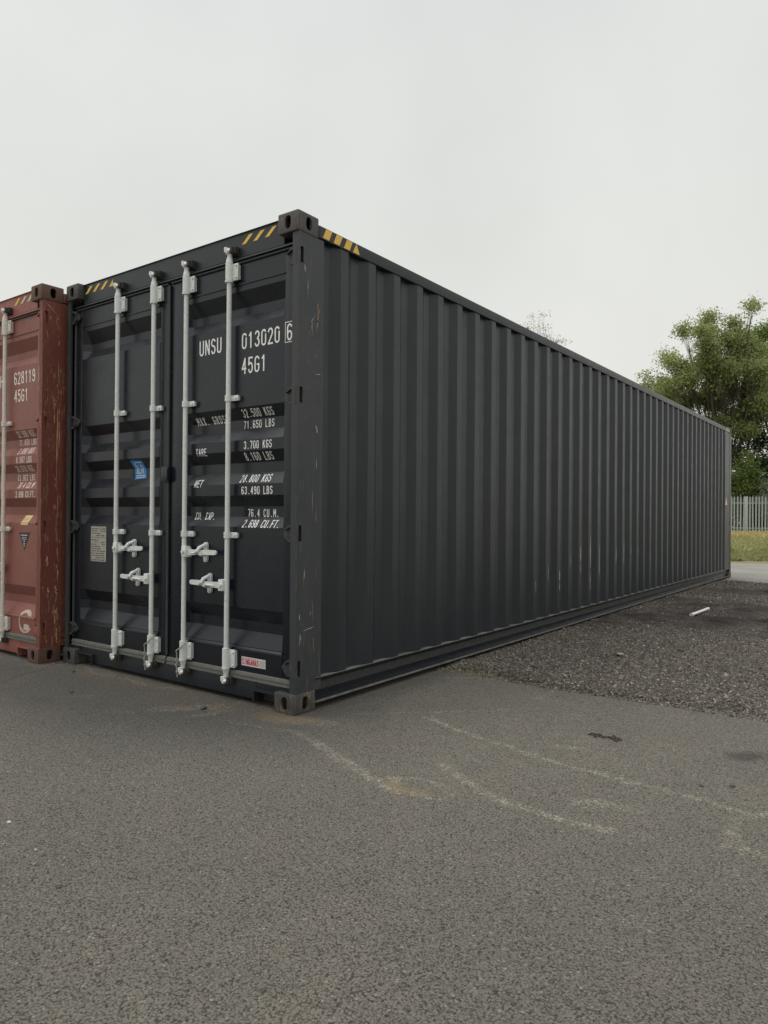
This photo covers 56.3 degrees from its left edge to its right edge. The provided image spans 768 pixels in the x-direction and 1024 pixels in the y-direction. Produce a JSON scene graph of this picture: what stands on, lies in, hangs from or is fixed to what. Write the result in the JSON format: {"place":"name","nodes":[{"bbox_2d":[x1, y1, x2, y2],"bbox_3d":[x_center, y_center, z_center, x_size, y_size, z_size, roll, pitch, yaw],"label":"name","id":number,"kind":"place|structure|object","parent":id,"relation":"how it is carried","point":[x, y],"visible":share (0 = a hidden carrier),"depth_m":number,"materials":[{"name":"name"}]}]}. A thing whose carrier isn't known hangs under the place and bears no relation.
{"place":"outdoors","nodes":[
{"label":"outdoors","id":0,"kind":"place"},
{"bbox_2d":[0,579,767,1023],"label":"asphalt yard","id":1,"kind":"structure","parent":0,"point":[610,853],"depth_m":2.42,"materials":[{"name":"grey asphalt"}]},
{"bbox_2d":[0,283,67,663],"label":"shipping container","id":2,"kind":"object","parent":1,"relation":"on","point":[33,375],"visible":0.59,"depth_m":5.61,"materials":[{"name":"red metal"}]},
{"bbox_2d":[0,311,38,643],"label":"door","id":3,"kind":"structure","parent":2,"relation":"in","point":[22,344],"depth_m":5.73,"materials":[{"name":"metal"}]},
{"bbox_2d":[63,209,731,715],"bbox_3d":[2.125,-0.234,9.706,2.440,2.896,12.221,0,0,36],"label":"shipping container","id":4,"kind":"object","parent":1,"relation":"on","point":[311,461],"visible":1,"depth_m":5.05,"materials":[{"name":"metal"}]},
{"bbox_2d":[71,283,171,662],"bbox_3d":[-1.915,-0.266,5.211,1.163,2.568,0.068,0,0,36],"label":"door","id":5,"kind":"structure","parent":4,"relation":"in","point":[94,374],"depth_m":5.23,"materials":[{"name":"metal"}]},
{"bbox_2d":[161,246,292,688],"bbox_3d":[-1.002,-0.263,4.529,1.217,2.568,0.084,0,0,36],"label":"door","id":6,"kind":"structure","parent":4,"relation":"in","point":[261,348],"depth_m":4.47,"materials":[{"name":"metal"}]},
{"bbox_2d":[431,667,603,698],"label":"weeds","id":7,"kind":"object","parent":1,"relation":"on","point":[480,675],"visible":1,"depth_m":5.23,"materials":[{"name":"green plant"}]},
{"bbox_2d":[434,579,767,721],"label":"gravel","id":8,"kind":"structure","parent":1,"relation":"on","point":[747,618],"depth_m":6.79,"materials":[{"name":"grey gravel"}]},
{"bbox_2d":[531,664,541,667],"bbox_3d":[1.151,1.163,5.405,0.071,0.038,0.077,0,0,33],"label":"stone","id":9,"kind":"object","parent":8,"relation":"on","point":[536,665],"visible":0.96,"depth_m":5.38,"materials":[{"name":"grey stone"}]},
{"bbox_2d":[689,607,709,615],"bbox_3d":[3.616,1.143,8.218,0.041,0.042,0.681,0,0,39],"label":"plastic pipe","id":10,"kind":"object","parent":8,"relation":"on","point":[699,611],"visible":0.87,"depth_m":8.14,"materials":[{"name":"white plastic"}]},
{"bbox_2d":[443,667,766,716],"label":"asphalt crumbs","id":11,"kind":"object","parent":1,"relation":"on","point":[620,695],"visible":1,"depth_m":4.62,"materials":[{"name":"stone"}]},
{"bbox_2d":[588,732,621,741],"bbox_3d":[1.150,1.165,3.728,0.180,0.012,0.091,0,0,36],"label":"twig debris","id":12,"kind":"object","parent":1,"relation":"on","point":[616,739],"visible":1,"depth_m":3.72,"materials":[{"name":"brown"}]},
{"bbox_2d":[0,663,767,1023],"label":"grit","id":13,"kind":"object","parent":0,"point":[418,793],"visible":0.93,"depth_m":4.30,"materials":[{"name":"gravel"}]},
{"bbox_2d":[0,0,767,516],"label":"sky","id":14,"kind":"structure","parent":0,"point":[601,166],"materials":[{"name":"white"}]},
{"bbox_2d":[720,563,767,582],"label":"road","id":15,"kind":"structure","parent":0,"point":[758,573],"depth_m":15.19,"materials":[{"name":"grey asphalt"}]},
{"bbox_2d":[731,549,767,560],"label":"grass","id":16,"kind":"structure","parent":0,"point":[746,555],"depth_m":19.97,"materials":[{"name":"plant"}]},
{"bbox_2d":[731,560,767,563],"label":"verge","id":17,"kind":"structure","parent":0,"point":[751,562],"depth_m":18.68,"materials":[{"name":"grey concrete"}]},
{"bbox_2d":[520,310,571,343],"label":"birch tree","id":18,"kind":"object","parent":17,"relation":"on","point":[528,327],"visible":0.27,"depth_m":46.51,"materials":[{"name":"green plant"}]},
{"bbox_2d":[634,291,767,464],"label":"ash tree","id":19,"kind":"object","parent":17,"relation":"on","point":[715,370],"visible":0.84,"depth_m":45.80,"materials":[{"name":"green plant"}]},
{"bbox_2d":[728,387,767,530],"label":"ivy tree","id":20,"kind":"object","parent":17,"relation":"on","point":[756,442],"visible":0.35,"depth_m":47.75,"materials":[{"name":"green plant"}]},
{"bbox_2d":[731,445,767,529],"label":"elder bush","id":21,"kind":"object","parent":17,"relation":"on","point":[746,472],"visible":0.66,"depth_m":45.05,"materials":[{"name":"green plant"}]},
{"bbox_2d":[731,495,767,530],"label":"palisade fence","id":22,"kind":"object","parent":17,"relation":"on","point":[745,513],"visible":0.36,"depth_m":42.97,"materials":[{"name":"metal"}]},
{"bbox_2d":[731,535,767,551],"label":"yellow grass","id":23,"kind":"structure","parent":17,"relation":"on","point":[748,544],"depth_m":26.18,"materials":[{"name":"plant"}]},
{"bbox_2d":[731,479,767,530],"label":"undergrowth","id":24,"kind":"object","parent":17,"relation":"on","point":[732,490],"visible":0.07,"depth_m":46.37,"materials":[{"name":"green plant"}]},
{"bbox_2d":[731,529,767,537],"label":"dry grass","id":25,"kind":"structure","parent":17,"relation":"on","point":[751,534],"depth_m":34.08,"materials":[{"name":"beige plant"}]},
{"bbox_2d":[734,318,767,438],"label":"sycamore tree","id":26,"kind":"object","parent":17,"relation":"on","point":[760,330],"visible":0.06,"depth_m":50.98,"materials":[{"name":"green plant"}]},
{"bbox_2d":[748,477,767,517],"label":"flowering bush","id":27,"kind":"object","parent":17,"relation":"on","point":[764,491],"visible":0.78,"depth_m":44.55,"materials":[{"name":"green plant"}]}
]}

